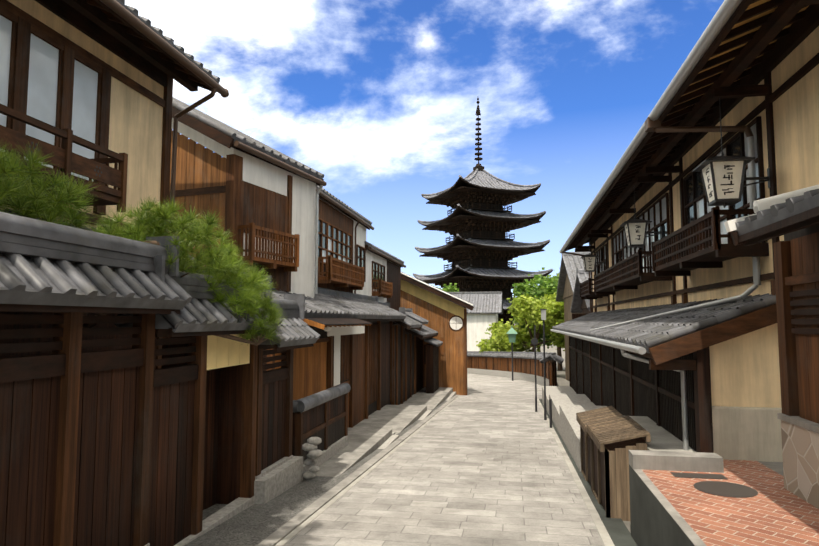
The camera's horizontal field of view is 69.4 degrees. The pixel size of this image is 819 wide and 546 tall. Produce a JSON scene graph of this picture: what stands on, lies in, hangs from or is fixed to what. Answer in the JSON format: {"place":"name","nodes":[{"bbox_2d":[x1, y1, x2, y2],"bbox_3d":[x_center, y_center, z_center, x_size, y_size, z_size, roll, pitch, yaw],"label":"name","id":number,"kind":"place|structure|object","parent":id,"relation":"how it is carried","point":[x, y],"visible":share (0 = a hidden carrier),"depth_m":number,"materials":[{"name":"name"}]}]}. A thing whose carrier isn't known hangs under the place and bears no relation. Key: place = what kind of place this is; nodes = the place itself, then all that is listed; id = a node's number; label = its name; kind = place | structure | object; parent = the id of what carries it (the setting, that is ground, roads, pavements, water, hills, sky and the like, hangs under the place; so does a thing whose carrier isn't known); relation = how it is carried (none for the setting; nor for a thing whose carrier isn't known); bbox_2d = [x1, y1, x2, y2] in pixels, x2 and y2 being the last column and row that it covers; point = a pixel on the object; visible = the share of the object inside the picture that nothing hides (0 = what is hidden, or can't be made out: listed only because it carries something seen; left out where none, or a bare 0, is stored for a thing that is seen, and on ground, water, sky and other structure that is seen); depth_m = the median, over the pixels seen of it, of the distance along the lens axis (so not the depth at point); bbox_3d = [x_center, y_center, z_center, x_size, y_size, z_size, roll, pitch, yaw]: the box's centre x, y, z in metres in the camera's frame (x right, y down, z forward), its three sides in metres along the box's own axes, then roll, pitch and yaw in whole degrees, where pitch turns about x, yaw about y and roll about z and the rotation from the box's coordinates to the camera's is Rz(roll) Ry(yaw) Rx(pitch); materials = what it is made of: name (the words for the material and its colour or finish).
{"place":"outdoors","nodes":[
{"label":"outdoors","id":0,"kind":"place"},
{"bbox_2d":[125,0,723,297],"label":"sky","id":1,"kind":"structure","parent":0,"point":[378,98],"materials":[{"name":"blue"}]},
{"bbox_2d":[283,373,604,545],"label":"street paving","id":2,"kind":"structure","parent":0,"point":[482,462],"depth_m":8.65,"materials":[{"name":"grey stone"}]},
{"bbox_2d":[506,326,517,380],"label":"street lamp","id":3,"kind":"object","parent":2,"relation":"on","point":[511,332],"visible":0.9,"depth_m":40.44,"materials":[{"name":"grey metal"}]},
{"bbox_2d":[531,325,537,411],"bbox_3d":[4.235,3.212,19.974,0.240,2.900,0.080,-1,-5,10],"label":"street light pole","id":4,"kind":"object","parent":2,"relation":"on","point":[534,341],"visible":0.98,"depth_m":19.97,"materials":[{"name":"grey metal"}]},
{"bbox_2d":[540,309,546,419],"bbox_3d":[4.018,2.710,17.608,0.180,3.280,0.180,-1,-5,10],"label":"street light pole","id":5,"kind":"object","parent":2,"relation":"on","point":[543,314],"visible":0.98,"depth_m":17.61,"materials":[{"name":"grey metal"}]},
{"bbox_2d":[479,323,783,532],"bbox_3d":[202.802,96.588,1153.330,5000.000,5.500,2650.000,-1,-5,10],"label":"ground","id":6,"kind":"structure","parent":0,"point":[777,467],"depth_m":38.86,"materials":[{"name":"stone"}]},
{"bbox_2d":[0,212,191,545],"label":"fence","id":7,"kind":"object","parent":6,"relation":"on","point":[75,441],"visible":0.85,"depth_m":4.62,"materials":[{"name":"wood"}]},
{"bbox_2d":[0,0,228,368],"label":"building","id":8,"kind":"structure","parent":6,"relation":"on","point":[86,87],"depth_m":7.62,"materials":[{"name":"beige paint"}]},
{"bbox_2d":[0,141,286,345],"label":"garden pine","id":9,"kind":"object","parent":6,"relation":"on","point":[27,201],"visible":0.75,"depth_m":6.06,"materials":[{"name":"green plant"}]},
{"bbox_2d":[113,255,322,545],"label":"gate","id":10,"kind":"structure","parent":6,"relation":"on","point":[222,416],"depth_m":7.27,"materials":[{"name":"wood"}]},
{"bbox_2d":[169,97,406,427],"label":"building","id":11,"kind":"structure","parent":6,"relation":"on","point":[294,225],"depth_m":12.20,"materials":[{"name":"white paint"}]},
{"bbox_2d":[184,401,446,545],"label":"gravel strip","id":12,"kind":"object","parent":6,"relation":"on","point":[254,524],"visible":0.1,"depth_m":7.29,"materials":[{"name":"grey gravel"}]},
{"bbox_2d":[292,383,350,473],"bbox_3d":[-1.859,2.998,10.731,0.880,1.725,2.815,-1,-5,10],"label":"fence","id":13,"kind":"object","parent":6,"relation":"on","point":[323,415],"visible":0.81,"depth_m":10.49,"materials":[{"name":"wood"}]},
{"bbox_2d":[316,387,455,476],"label":"sidewalk platforms","id":14,"kind":"object","parent":6,"relation":"on","point":[381,428],"visible":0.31,"depth_m":15.21,"materials":[{"name":"concrete"}]},
{"bbox_2d":[365,241,442,404],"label":"building","id":15,"kind":"structure","parent":6,"relation":"on","point":[412,333],"depth_m":23.08,"materials":[{"name":"white paint"}]},
{"bbox_2d":[401,272,473,394],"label":"building","id":16,"kind":"structure","parent":6,"relation":"on","point":[443,313],"depth_m":27.13,"materials":[{"name":"brown wood"}]},
{"bbox_2d":[256,395,636,545],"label":"kerb","id":17,"kind":"structure","parent":6,"relation":"on","point":[613,531],"depth_m":7.96,"materials":[{"name":"concrete"}]},
{"bbox_2d":[549,399,551,427],"bbox_3d":[3.756,3.739,15.738,0.065,0.750,0.065,-3,-5,32],"label":"bollard","id":18,"kind":"object","parent":17,"relation":"on","point":[550,410],"visible":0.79,"depth_m":15.72,"materials":[{"name":"grey metal"}]},
{"bbox_2d":[436,283,458,291],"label":"green tree","id":19,"kind":"object","parent":6,"relation":"on","point":[450,288],"visible":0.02,"depth_m":72.45,"materials":[{"name":"green plant"}]},
{"bbox_2d":[447,292,502,350],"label":"white building","id":20,"kind":"structure","parent":6,"relation":"on","point":[482,315],"depth_m":59.59,"materials":[{"name":"paint"}]},
{"bbox_2d":[413,98,552,351],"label":"pagoda","id":21,"kind":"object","parent":6,"relation":"on","point":[480,250],"visible":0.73,"depth_m":79.04,"materials":[{"name":"brown wood"}]},
{"bbox_2d":[476,321,524,353],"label":"yellow tree","id":22,"kind":"object","parent":6,"relation":"on","point":[483,344],"visible":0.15,"depth_m":50.65,"materials":[{"name":"green plant"}]},
{"bbox_2d":[467,351,564,385],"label":"fence","id":23,"kind":"object","parent":6,"relation":"on","point":[493,363],"visible":0.77,"depth_m":43.74,"materials":[{"name":"wood"}]},
{"bbox_2d":[484,293,564,351],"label":"yellow tree","id":24,"kind":"object","parent":6,"relation":"on","point":[525,311],"visible":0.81,"depth_m":47.79,"materials":[{"name":"green plant"}]},
{"bbox_2d":[511,314,554,351],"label":"dark tree","id":25,"kind":"object","parent":6,"relation":"on","point":[540,338],"visible":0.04,"depth_m":70.52,"materials":[{"name":"green plant"}]},
{"bbox_2d":[512,267,562,369],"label":"dark tree","id":26,"kind":"object","parent":6,"relation":"on","point":[533,289],"visible":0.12,"depth_m":60.98,"materials":[{"name":"green plant"}]},
{"bbox_2d":[538,301,564,350],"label":"yellow tree","id":27,"kind":"object","parent":6,"relation":"on","point":[558,319],"visible":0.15,"depth_m":45.01,"materials":[{"name":"green plant"}]},
{"bbox_2d":[551,268,559,290],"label":"dark tree","id":28,"kind":"object","parent":6,"relation":"on","point":[553,279],"depth_m":58.55,"materials":[{"name":"green plant"}]},
{"bbox_2d":[556,252,588,380],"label":"building","id":29,"kind":"structure","parent":6,"relation":"on","point":[570,263],"depth_m":39.50,"materials":[{"name":"grey wood"}]},
{"bbox_2d":[570,268,591,312],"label":"building","id":30,"kind":"structure","parent":6,"relation":"on","point":[579,305],"depth_m":28.64,"materials":[{"name":"grey wood"}]},
{"bbox_2d":[576,406,650,520],"bbox_3d":[2.878,2.674,8.581,0.590,1.234,2.875,-1,-5,10],"label":"bin enclosure","id":31,"kind":"object","parent":6,"relation":"on","point":[610,436],"visible":0.81,"depth_m":7.54,"materials":[{"name":"brown wood"}]},
{"bbox_2d":[542,0,818,545],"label":"building","id":32,"kind":"structure","parent":6,"relation":"on","point":[693,335],"depth_m":6.87,"materials":[{"name":"wood"}]},
{"bbox_2d":[580,251,605,272],"bbox_3d":[6.178,-0.764,19.850,0.820,1.540,0.540,-1,-5,10],"label":"lantern","id":33,"kind":"object","parent":32,"relation":"hanging from","point":[589,261],"visible":0.96,"depth_m":19.69,"materials":[{"name":"paper"}]},
{"bbox_2d":[620,186,662,248],"bbox_3d":[4.867,-1.265,12.380,0.820,1.540,0.540,-1,-5,10],"label":"lantern","id":34,"kind":"object","parent":32,"relation":"hanging from","point":[635,230],"visible":0.96,"depth_m":12.22,"materials":[{"name":"paper"}]},
{"bbox_2d":[692,99,770,207],"bbox_3d":[3.961,-1.560,7.216,0.820,1.540,0.540,-1,-5,10],"label":"lantern","id":35,"kind":"object","parent":32,"relation":"hanging from","point":[723,177],"visible":0.94,"depth_m":7.06,"materials":[{"name":"paper"}]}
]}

